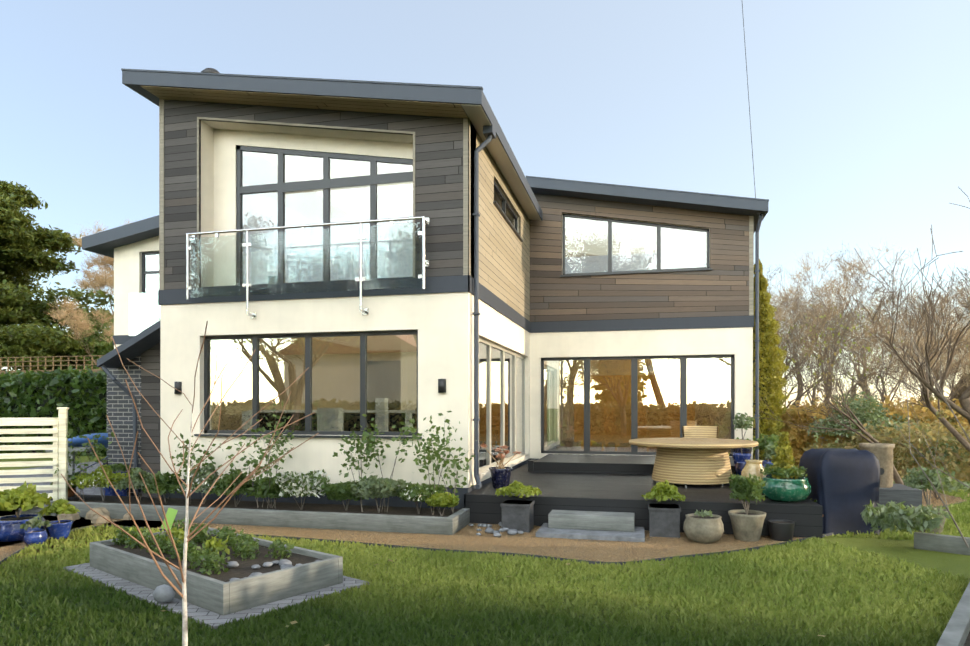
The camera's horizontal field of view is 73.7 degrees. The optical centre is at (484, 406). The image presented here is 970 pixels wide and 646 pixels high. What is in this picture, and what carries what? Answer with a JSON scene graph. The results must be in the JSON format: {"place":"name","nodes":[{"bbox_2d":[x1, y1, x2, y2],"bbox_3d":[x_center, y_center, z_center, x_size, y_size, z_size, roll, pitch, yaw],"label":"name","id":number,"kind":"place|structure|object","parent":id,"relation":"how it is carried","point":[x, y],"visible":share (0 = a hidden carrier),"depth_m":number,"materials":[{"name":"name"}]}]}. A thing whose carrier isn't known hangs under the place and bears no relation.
{"place":"outdoors","nodes":[
{"label":"outdoors","id":0,"kind":"place"},
{"bbox_2d":[0,180,113,370],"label":"cedar","id":1,"kind":"object","parent":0,"point":[23,314],"depth_m":37.49,"materials":[{"name":"plant"}]},
{"bbox_2d":[46,263,113,368],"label":"bare tree","id":2,"kind":"object","parent":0,"point":[84,324],"depth_m":33.49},
{"bbox_2d":[0,461,161,497],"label":"path paving","id":3,"kind":"structure","parent":0,"point":[94,490],"depth_m":14.48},
{"bbox_2d":[0,365,106,456],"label":"laurel hedge","id":4,"kind":"object","parent":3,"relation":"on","point":[14,383],"depth_m":21.17,"materials":[{"name":"plant"}]},
{"bbox_2d":[45,433,107,475],"bbox_3d":[-9.108,1.132,15.564,0.902,0.977,3.602,0,0,-4],"label":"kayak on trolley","id":5,"kind":"object","parent":3,"relation":"on","point":[78,441],"visible":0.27,"depth_m":14.18,"materials":[{"name":"blue"}]},
{"bbox_2d":[66,305,113,368],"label":"ivy tree","id":6,"kind":"object","parent":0,"point":[102,351],"visible":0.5,"depth_m":37.62,"materials":[{"name":"green plant"}]},
{"bbox_2d":[72,220,132,332],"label":"bare tree","id":7,"kind":"object","parent":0,"point":[104,260],"depth_m":39.31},
{"bbox_2d":[107,356,140,495],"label":"wing brick walls","id":8,"kind":"structure","parent":0,"point":[119,409],"depth_m":11.52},
{"bbox_2d":[114,236,158,348],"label":"rendered wing walls","id":9,"kind":"structure","parent":0,"point":[127,268],"depth_m":16.60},
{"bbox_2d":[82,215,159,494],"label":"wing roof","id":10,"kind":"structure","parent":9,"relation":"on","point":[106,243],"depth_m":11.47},
{"bbox_2d":[128,292,159,335],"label":"wall","id":11,"kind":"structure","parent":9,"relation":"attached to","point":[136,306],"depth_m":16.42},
{"bbox_2d":[141,342,161,496],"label":"cladding","id":12,"kind":"structure","parent":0,"point":[150,393],"depth_m":11.39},
{"bbox_2d":[144,254,159,328],"bbox_3d":[-8.363,-2.881,16.512,0.780,2.000,0.006,0,0,13],"label":"window glass","id":13,"kind":"object","parent":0,"point":[151,281],"visible":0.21,"depth_m":16.55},
{"bbox_2d":[190,222,419,297],"bbox_3d":[-2.696,-2.106,9.433,3.690,0.910,0.010,0,0,13],"label":"balcony glass","id":14,"kind":"object","parent":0,"point":[293,262],"visible":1,"depth_m":9.48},
{"bbox_2d":[260,360,414,431],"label":"interior kitchen units","id":15,"kind":"object","parent":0,"point":[372,399],"depth_m":16.57},
{"bbox_2d":[262,398,414,431],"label":"white interior goods","id":16,"kind":"object","parent":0,"point":[376,406],"depth_m":10.00},
{"bbox_2d":[243,184,706,283],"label":"interior walls","id":17,"kind":"structure","parent":0,"point":[292,219],"depth_m":13.87,"materials":[{"name":"paint"}]},
{"bbox_2d":[243,151,706,255],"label":"interior ceilings","id":18,"kind":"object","parent":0,"point":[310,172],"depth_m":15.10,"materials":[{"name":"paint"}]},
{"bbox_2d":[0,486,969,563],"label":"gravel path","id":19,"kind":"structure","parent":0,"point":[467,538],"depth_m":7.67,"materials":[{"name":"gravel"}]},
{"bbox_2d":[0,514,46,541],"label":"plant pot","id":20,"kind":"object","parent":19,"relation":"on","point":[11,530],"visible":0.65,"depth_m":7.56,"materials":[{"name":"ceramic"}]},
{"bbox_2d":[0,481,51,518],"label":"plant","id":21,"kind":"object","parent":20,"relation":"on","point":[24,497],"depth_m":7.65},
{"bbox_2d":[0,407,68,506],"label":"slatted fence panel","id":22,"kind":"object","parent":19,"relation":"on","point":[59,448],"visible":0.85,"depth_m":9.49,"materials":[{"name":"paint"}]},
{"bbox_2d":[59,507,133,523],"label":"rockery stones","id":23,"kind":"object","parent":19,"relation":"on","point":[93,517],"visible":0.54,"depth_m":9.07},
{"bbox_2d":[19,492,469,534],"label":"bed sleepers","id":24,"kind":"object","parent":19,"relation":"on","point":[454,523],"visible":0.65,"depth_m":8.56},
{"bbox_2d":[50,494,460,516],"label":"bed soil","id":25,"kind":"structure","parent":19,"relation":"on","point":[392,510],"depth_m":9.36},
{"bbox_2d":[54,421,114,500],"bbox_3d":[-6.092,0.826,9.824,0.640,1.228,0.809,0,0,13],"label":"shrub","id":26,"kind":"object","parent":25,"relation":"on","point":[84,453],"depth_m":9.83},
{"bbox_2d":[69,464,130,500],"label":"shrub","id":27,"kind":"object","parent":25,"relation":"on","point":[86,482],"depth_m":9.66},
{"bbox_2d":[111,467,153,501],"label":"shrub","id":28,"kind":"object","parent":25,"relation":"on","point":[136,479],"depth_m":9.60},
{"bbox_2d":[142,471,185,503],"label":"shrub","id":29,"kind":"object","parent":25,"relation":"on","point":[165,482],"depth_m":9.40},
{"bbox_2d":[174,463,218,503],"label":"shrub","id":30,"kind":"object","parent":25,"relation":"on","point":[211,479],"depth_m":9.36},
{"bbox_2d":[205,467,254,506],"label":"shrub","id":31,"kind":"object","parent":25,"relation":"on","point":[223,484],"depth_m":9.13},
{"bbox_2d":[218,399,294,507],"bbox_3d":[-3.300,0.668,9.197,1.124,1.546,0.710,0,0,13],"label":"shrub","id":32,"kind":"object","parent":25,"relation":"on","point":[248,462],"depth_m":9.17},
{"bbox_2d":[246,476,292,507],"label":"shrub","id":33,"kind":"object","parent":25,"relation":"on","point":[274,493],"depth_m":9.02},
{"bbox_2d":[253,421,293,507],"bbox_3d":[-2.968,0.829,9.082,0.564,1.226,1.037,0,0,-18],"label":"shrub","id":34,"kind":"object","parent":25,"relation":"on","point":[271,460],"depth_m":8.98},
{"bbox_2d":[275,470,329,509],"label":"shrub","id":35,"kind":"object","parent":25,"relation":"on","point":[283,480],"depth_m":8.83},
{"bbox_2d":[321,480,364,510],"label":"shrub","id":36,"kind":"object","parent":25,"relation":"on","point":[340,491],"depth_m":8.76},
{"bbox_2d":[333,423,383,511],"bbox_3d":[-1.764,0.835,8.866,0.714,1.211,0.742,0,0,13],"label":"shrub","id":37,"kind":"object","parent":25,"relation":"on","point":[358,448],"depth_m":8.94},
{"bbox_2d":[350,475,411,512],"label":"shrub","id":38,"kind":"object","parent":25,"relation":"on","point":[373,487],"depth_m":8.59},
{"bbox_2d":[353,414,425,511],"bbox_3d":[-1.287,0.759,8.735,1.036,1.365,0.839,0,0,13],"label":"shrub","id":39,"kind":"object","parent":25,"relation":"on","point":[393,439],"depth_m":8.71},
{"bbox_2d":[394,482,446,513],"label":"shrub","id":40,"kind":"object","parent":25,"relation":"on","point":[415,492],"depth_m":8.52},
{"bbox_2d":[405,411,459,514],"bbox_3d":[-0.702,0.750,8.635,0.655,1.380,0.858,0,0,-21],"label":"shrub","id":41,"kind":"object","parent":25,"relation":"on","point":[424,448],"depth_m":8.61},
{"bbox_2d":[418,420,476,513],"bbox_3d":[-0.518,0.810,8.530,0.795,1.261,0.538,0,0,13],"label":"shrub","id":42,"kind":"object","parent":25,"relation":"on","point":[453,461],"depth_m":8.51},
{"bbox_2d":[162,459,529,508],"bbox_3d":[-1.785,1.374,13.293,4.990,0.470,7.588,0,0,13],"label":"planter bed","id":43,"kind":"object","parent":19,"relation":"on","point":[395,501],"depth_m":9.54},
{"bbox_2d":[160,120,546,487],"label":"block render walls","id":44,"kind":"structure","parent":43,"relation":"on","point":[442,324],"depth_m":9.76,"materials":[{"name":"paint"}]},
{"bbox_2d":[186,216,428,318],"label":"balcony rails","id":45,"kind":"object","parent":44,"relation":"attached to","point":[360,279],"visible":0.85,"depth_m":9.37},
{"bbox_2d":[164,99,462,289],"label":"wood cladding","id":46,"kind":"structure","parent":44,"relation":"attached to","point":[439,172],"depth_m":9.46,"materials":[{"name":"wood"}]},
{"bbox_2d":[159,99,470,289],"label":"block trims","id":47,"kind":"object","parent":44,"relation":"attached to","point":[466,196],"visible":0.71,"depth_m":9.36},
{"bbox_2d":[121,68,542,220],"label":"roof fascia","id":48,"kind":"structure","parent":44,"relation":"on","point":[135,80],"depth_m":9.16,"materials":[{"name":"metal"}]},
{"bbox_2d":[141,86,467,117],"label":"roof soffit","id":49,"kind":"structure","parent":48,"relation":"attached to","point":[344,103],"depth_m":9.32,"materials":[{"name":"brown wood"}]},
{"bbox_2d":[461,104,540,219],"bbox_3d":[0.442,-3.989,11.203,0.267,0.054,5.420,0,0,13],"label":"eave soffit","id":50,"kind":"object","parent":48,"relation":"attached to","point":[477,116],"visible":1,"depth_m":10.52,"materials":[{"name":"beige"}]},
{"bbox_2d":[158,275,530,332],"bbox_3d":[-1.789,-1.716,13.277,5.054,0.250,7.622,0,0,13],"label":"fascia band","id":51,"kind":"object","parent":44,"relation":"attached to","point":[451,284],"visible":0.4,"depth_m":9.58,"materials":[{"name":"metal"}]},
{"bbox_2d":[194,145,522,438],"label":"window frames","id":52,"kind":"structure","parent":44,"relation":"attached to","point":[373,179],"depth_m":9.90,"materials":[{"name":"grey"}]},
{"bbox_2d":[241,151,412,283],"bbox_3d":[-2.435,-2.987,9.948,2.960,2.153,0.006,0,0,13],"label":"window glass","id":53,"kind":"object","parent":52,"relation":"on","point":[332,250],"visible":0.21,"depth_m":9.98,"materials":[{"name":"glass"}]},
{"bbox_2d":[208,187,515,431],"bbox_3d":[-1.272,-1.683,10.513,5.701,4.115,2.364,0,0,-30],"label":"window glass","id":54,"kind":"object","parent":52,"relation":"on","point":[236,409],"visible":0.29,"depth_m":9.76,"materials":[{"name":"glass"}]},
{"bbox_2d":[472,125,495,488],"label":"downpipe","id":55,"kind":"structure","parent":44,"relation":"attached to","point":[489,132],"depth_m":9.12,"materials":[{"name":"metal"}]},
{"bbox_2d":[471,125,529,320],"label":"wood cladding","id":56,"kind":"structure","parent":44,"relation":"attached to","point":[504,263],"depth_m":11.02,"materials":[{"name":"wood"}]},
{"bbox_2d":[479,337,524,472],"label":"door frames","id":57,"kind":"structure","parent":44,"relation":"attached to","point":[503,350],"depth_m":11.72,"materials":[{"name":"beige"}]},
{"bbox_2d":[479,342,522,467],"bbox_3d":[0.316,-0.016,11.783,0.006,1.970,4.290,0,0,13],"label":"glass door","id":58,"kind":"structure","parent":57,"relation":"attached to","point":[496,398],"depth_m":11.37,"materials":[{"name":"glass"}]},
{"bbox_2d":[500,500,534,532],"bbox_3d":[0.429,1.429,8.420,0.384,0.360,0.384,0,0,13],"label":"lead planter","id":59,"kind":"object","parent":19,"relation":"on","point":[517,515],"visible":0.92,"depth_m":8.25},
{"bbox_2d":[536,523,644,541],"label":"step","id":60,"kind":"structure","parent":19,"relation":"on","point":[636,535],"depth_m":7.87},
{"bbox_2d":[548,510,634,531],"bbox_3d":[1.368,1.464,8.286,1.070,0.180,0.375,0,0,13],"label":"step","id":61,"kind":"object","parent":19,"relation":"on","point":[592,520],"visible":1,"depth_m":8.12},
{"bbox_2d":[464,454,822,537],"bbox_3d":[2.521,1.304,10.951,4.495,0.590,5.345,0,0,13],"label":"composite deck","id":62,"kind":"object","parent":19,"relation":"on","point":[606,483],"visible":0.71,"depth_m":8.83,"materials":[{"name":"wood"}]},
{"bbox_2d":[629,438,758,486],"bbox_3d":[3.250,0.874,10.162,1.940,0.670,1.940,0,0,13],"label":"wicker table","id":63,"kind":"object","parent":62,"relation":"on","point":[697,461],"visible":0.98,"depth_m":9.66,"materials":[{"name":"beige wicker"}]},
{"bbox_2d":[761,475,810,501],"bbox_3d":[3.826,1.059,8.267,0.620,0.300,0.620,0,0,13],"label":"green plant pot","id":64,"kind":"object","parent":62,"relation":"on","point":[793,489],"visible":0.83,"depth_m":8.03,"materials":[{"name":"ceramic"}]},
{"bbox_2d":[769,431,798,478],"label":"potted conifer","id":65,"kind":"object","parent":64,"relation":"on","point":[783,459],"visible":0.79,"depth_m":8.22,"materials":[{"name":"green plant"}]},
{"bbox_2d":[648,503,680,537],"bbox_3d":[2.241,1.429,8.090,0.384,0.360,0.384,0,0,13],"label":"lead planter","id":66,"kind":"object","parent":19,"relation":"on","point":[664,520],"visible":0.98,"depth_m":7.92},
{"bbox_2d":[642,480,685,501],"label":"plant","id":67,"kind":"object","parent":66,"relation":"on","point":[667,490],"visible":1,"depth_m":7.98,"materials":[{"name":"plant"}]},
{"bbox_2d":[683,513,723,542],"bbox_3d":[2.600,1.459,7.696,0.460,0.300,0.460,0,0,13],"label":"plant pot","id":68,"kind":"object","parent":19,"relation":"on","point":[704,529],"visible":0.88,"depth_m":7.53,"materials":[{"name":"stone"}]},
{"bbox_2d":[728,509,765,541],"bbox_3d":[3.157,1.444,7.789,0.433,0.330,0.433,0,0,13],"label":"stone pot","id":69,"kind":"object","parent":19,"relation":"on","point":[748,527],"visible":0.94,"depth_m":7.65,"materials":[{"name":"stone"}]},
{"bbox_2d":[728,473,765,514],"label":"potted shrub","id":70,"kind":"object","parent":69,"relation":"in","point":[748,489],"depth_m":7.72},
{"bbox_2d":[768,519,794,540],"bbox_3d":[3.569,1.499,7.794,0.300,0.220,0.300,0,0,13],"label":"black plastic pot","id":71,"kind":"object","parent":19,"relation":"on","point":[781,530],"visible":0.92,"depth_m":7.69,"materials":[{"name":"black plastic"}]},
{"bbox_2d":[747,328,903,484],"bbox_3d":[5.639,0.144,10.714,2.666,2.977,1.744,0,0,13],"label":"bare tree","id":72,"kind":"object","parent":19,"relation":"on","point":[897,478],"depth_m":10.66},
{"bbox_2d":[799,448,883,534],"bbox_3d":[4.624,1.084,8.422,0.933,1.050,0.689,0,0,-2],"label":"covered barbecue","id":73,"kind":"object","parent":19,"relation":"on","point":[844,484],"visible":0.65,"depth_m":8.12,"materials":[{"name":"fabric"}]},
{"bbox_2d":[859,443,921,509],"bbox_3d":[5.825,1.084,9.620,0.900,1.050,0.800,0,0,13],"label":"chimney pot","id":74,"kind":"object","parent":19,"relation":"on","point":[889,490],"visible":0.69,"depth_m":9.41,"materials":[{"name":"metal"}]},
{"bbox_2d":[0,409,969,645],"bbox_3d":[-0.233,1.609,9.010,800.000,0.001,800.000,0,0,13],"label":"lawn ground","id":75,"kind":"structure","parent":0,"point":[943,562],"depth_m":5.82,"materials":[{"name":"plant"}]},
{"bbox_2d":[0,355,103,374],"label":"trellis","id":76,"kind":"object","parent":75,"relation":"on","point":[52,365],"visible":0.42,"depth_m":24.90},
{"bbox_2d":[61,321,318,645],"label":"birch sapling","id":77,"kind":"object","parent":75,"relation":"on","point":[179,568],"depth_m":3.88,"materials":[{"name":"plant"}]},
{"bbox_2d":[90,527,342,615],"bbox_3d":[-2.593,1.479,6.098,2.450,0.260,1.150,0,0,38],"label":"raised garden bed","id":78,"kind":"object","parent":75,"relation":"on","point":[218,596],"visible":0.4,"depth_m":5.43,"materials":[{"name":"wood"}]},
{"bbox_2d":[109,533,322,581],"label":"bed soil","id":79,"kind":"structure","parent":78,"relation":"in","point":[243,569],"depth_m":5.86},
{"bbox_2d":[125,526,229,553],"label":"plants","id":80,"kind":"object","parent":79,"relation":"in","point":[214,543],"visible":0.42,"depth_m":6.10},
{"bbox_2d":[110,517,293,574],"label":"box plants","id":81,"kind":"object","parent":79,"relation":"in","point":[245,547],"visible":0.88,"depth_m":6.03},
{"bbox_2d":[152,558,318,602],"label":"bed cobbles","id":82,"kind":"object","parent":79,"relation":"on","point":[163,593],"visible":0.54,"depth_m":5.20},
{"bbox_2d":[64,563,368,628],"bbox_3d":[-2.593,1.597,6.098,2.790,0.024,1.490,0,0,38],"label":"paving border","id":83,"kind":"object","parent":75,"relation":"on","point":[214,620],"visible":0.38,"depth_m":5.36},
{"bbox_2d":[0,501,969,564],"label":"lawn edging strip","id":84,"kind":"object","parent":75,"relation":"on","point":[589,562],"visible":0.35,"depth_m":7.12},
{"bbox_2d":[753,259,789,459],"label":"columnar conifer","id":85,"kind":"object","parent":75,"relation":"on","point":[776,354],"depth_m":15.84,"materials":[{"name":"plant"}]},
{"bbox_2d":[770,275,853,420],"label":"bare tree","id":86,"kind":"object","parent":75,"relation":"on","point":[797,327],"depth_m":21.84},
{"bbox_2d":[770,298,861,404],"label":"bare tree","id":87,"kind":"object","parent":75,"relation":"on","point":[806,335],"depth_m":19.91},
{"bbox_2d":[780,242,929,445],"bbox_3d":[13.979,-2.531,26.488,7.927,8.298,4.454,0,0,13],"label":"bare tree","id":88,"kind":"object","parent":75,"relation":"on","point":[872,282],"depth_m":25.44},
{"bbox_2d":[807,391,916,436],"bbox_3d":[9.300,0.623,16.107,2.624,1.977,2.380,0,0,13],"label":"shrub","id":89,"kind":"object","parent":75,"relation":"on","point":[873,415],"depth_m":15.73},
{"bbox_2d":[777,395,969,468],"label":"autumn hedge leaves","id":90,"kind":"object","parent":75,"relation":"on","point":[799,438],"visible":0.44,"depth_m":16.59,"materials":[{"name":"plant"}]},
{"bbox_2d":[800,314,958,442],"bbox_3d":[12.061,-0.622,19.794,4.536,4.473,3.037,0,0,52],"label":"bare tree","id":91,"kind":"object","parent":75,"relation":"on","point":[891,372],"depth_m":19.55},
{"bbox_2d":[828,187,969,451],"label":"bare tree limbs","id":92,"kind":"object","parent":75,"relation":"on","point":[926,383],"visible":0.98,"depth_m":8.50,"materials":[{"name":"brown plant"}]},
{"bbox_2d":[839,415,969,482],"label":"autumn hedge leaves","id":93,"kind":"object","parent":75,"relation":"on","point":[933,434],"visible":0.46,"depth_m":13.35,"materials":[{"name":"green plant"}]},
{"bbox_2d":[868,312,969,406],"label":"bare tree","id":94,"kind":"object","parent":75,"relation":"on","point":[900,334],"depth_m":18.82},
{"bbox_2d":[874,312,969,425],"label":"bare tree","id":95,"kind":"object","parent":75,"relation":"on","point":[953,363],"depth_m":16.78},
{"bbox_2d":[911,507,947,533],"bbox_3d":[5.646,1.459,8.223,0.412,0.300,0.412,0,0,13],"label":"stone pot","id":96,"kind":"object","parent":75,"relation":"on","point":[938,530],"visible":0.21,"depth_m":8.09,"materials":[{"name":"stone"}]},
{"bbox_2d":[902,466,954,505],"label":"shrub","id":97,"kind":"object","parent":96,"relation":"on","point":[932,475],"depth_m":8.16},
{"bbox_2d":[914,532,969,645],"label":"corner bed sleepers","id":98,"kind":"object","parent":75,"relation":"on","point":[956,631],"visible":0.98,"depth_m":4.91},
{"bbox_2d":[860,500,949,533],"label":"lavender shrub","id":99,"kind":"object","parent":98,"relation":"on","point":[890,517],"visible":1,"depth_m":7.17,"materials":[{"name":"green plant"}]},
{"bbox_2d":[964,631,969,645],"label":"corner bed soil","id":100,"kind":"structure","parent":98,"relation":"in","point":[967,642],"depth_m":4.15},
{"bbox_2d":[836,271,969,547],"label":"bare tree","id":101,"kind":"object","parent":100,"relation":"on","point":[961,534],"depth_m":6.61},
{"bbox_2d":[0,0,969,408],"label":"sky","id":102,"kind":"structure","parent":0,"point":[859,115],"materials":[{"name":"blue"}]},
{"bbox_2d":[260,338,730,451],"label":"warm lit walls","id":103,"kind":"structure","parent":0,"point":[564,386],"depth_m":15.70,"materials":[{"name":"paint"}]},
{"bbox_2d":[574,374,694,451],"bbox_3d":[3.799,0.079,16.637,3.300,1.900,4.090,0,0,13],"label":"dining furniture","id":104,"kind":"object","parent":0,"point":[641,410],"depth_m":17.94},
{"bbox_2d":[530,315,753,459],"bbox_3d":[3.806,-0.106,16.105,4.562,3.430,5.322,0,0,13],"label":"fascia band","id":105,"kind":"object","parent":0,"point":[654,324],"visible":0.45,"depth_m":13.48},
{"bbox_2d":[530,213,752,458],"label":"block render walls","id":106,"kind":"structure","parent":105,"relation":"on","point":[737,342],"depth_m":13.50,"materials":[{"name":"paint"}]},
{"bbox_2d":[541,214,733,456],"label":"window frames","id":107,"kind":"structure","parent":106,"relation":"attached to","point":[634,395],"depth_m":13.65,"materials":[{"name":"grey"}]},
{"bbox_2d":[565,217,706,273],"bbox_3d":[3.155,-3.484,13.684,2.920,1.246,0.006,0,0,13],"label":"window glass","id":108,"kind":"object","parent":107,"relation":"on","point":[676,256],"visible":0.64,"depth_m":13.71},
{"bbox_2d":[544,358,730,452],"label":"glass doors","id":109,"kind":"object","parent":107,"relation":"on","point":[620,393],"visible":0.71,"depth_m":13.72,"materials":[{"name":"glass"}]},
{"bbox_2d":[530,193,748,321],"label":"wood cladding","id":110,"kind":"structure","parent":106,"relation":"attached to","point":[721,288],"depth_m":13.53,"materials":[{"name":"wood"}]},
{"bbox_2d":[749,216,753,315],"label":"block trims","id":111,"kind":"object","parent":110,"relation":"attached to","point":[751,265],"visible":0.86,"depth_m":13.01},
{"bbox_2d":[526,176,768,231],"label":"roof fascia","id":112,"kind":"structure","parent":106,"relation":"on","point":[665,198],"depth_m":13.16,"materials":[{"name":"metal"}]},
{"bbox_2d":[754,214,762,459],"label":"downpipe","id":113,"kind":"structure","parent":106,"relation":"attached to","point":[757,340],"depth_m":12.91,"materials":[{"name":"metal"}]},
{"bbox_2d":[769,243,898,444],"bbox_3d":[10.843,-1.706,21.145,4.184,6.683,4.757,0,0,13],"label":"bare tree","id":114,"kind":"object","parent":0,"point":[837,284],"depth_m":20.36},
{"bbox_2d":[777,296,904,418],"bbox_3d":[9.224,-0.779,18.784,3.692,4.792,6.181,0,0,-11],"label":"bare tree","id":115,"kind":"object","parent":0,"point":[836,327],"depth_m":17.64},
{"bbox_2d":[795,243,920,402],"bbox_3d":[13.976,-2.357,24.946,4.585,7.948,3.880,0,0,13],"label":"bare tree","id":116,"kind":"object","parent":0,"point":[872,288],"depth_m":24.53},
{"bbox_2d":[802,296,920,405],"bbox_3d":[12.251,-0.874,20.199,4.258,4.974,3.000,0,0,-13],"label":"bare tree","id":117,"kind":"object","parent":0,"point":[873,354],"depth_m":19.61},
{"bbox_2d":[784,279,961,399],"bbox_3d":[14.733,-1.937,25.909,6.726,7.109,6.059,0,0,13],"label":"bare tree","id":118,"kind":"object","parent":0,"point":[853,319],"depth_m":25.62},
{"bbox_2d":[874,263,969,393],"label":"bare tree","id":119,"kind":"object","parent":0,"point":[917,304],"depth_m":20.93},
{"bbox_2d":[882,287,968,404],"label":"bare tree","id":120,"kind":"object","parent":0,"point":[925,320],"depth_m":20.33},
{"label":"interior floor","id":121,"kind":"structure","parent":0,"visible":0},
{"bbox_2d":[194,293,659,409],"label":"interior slabs","id":122,"kind":"structure","parent":121,"relation":"on","point":[406,374],"depth_m":14.04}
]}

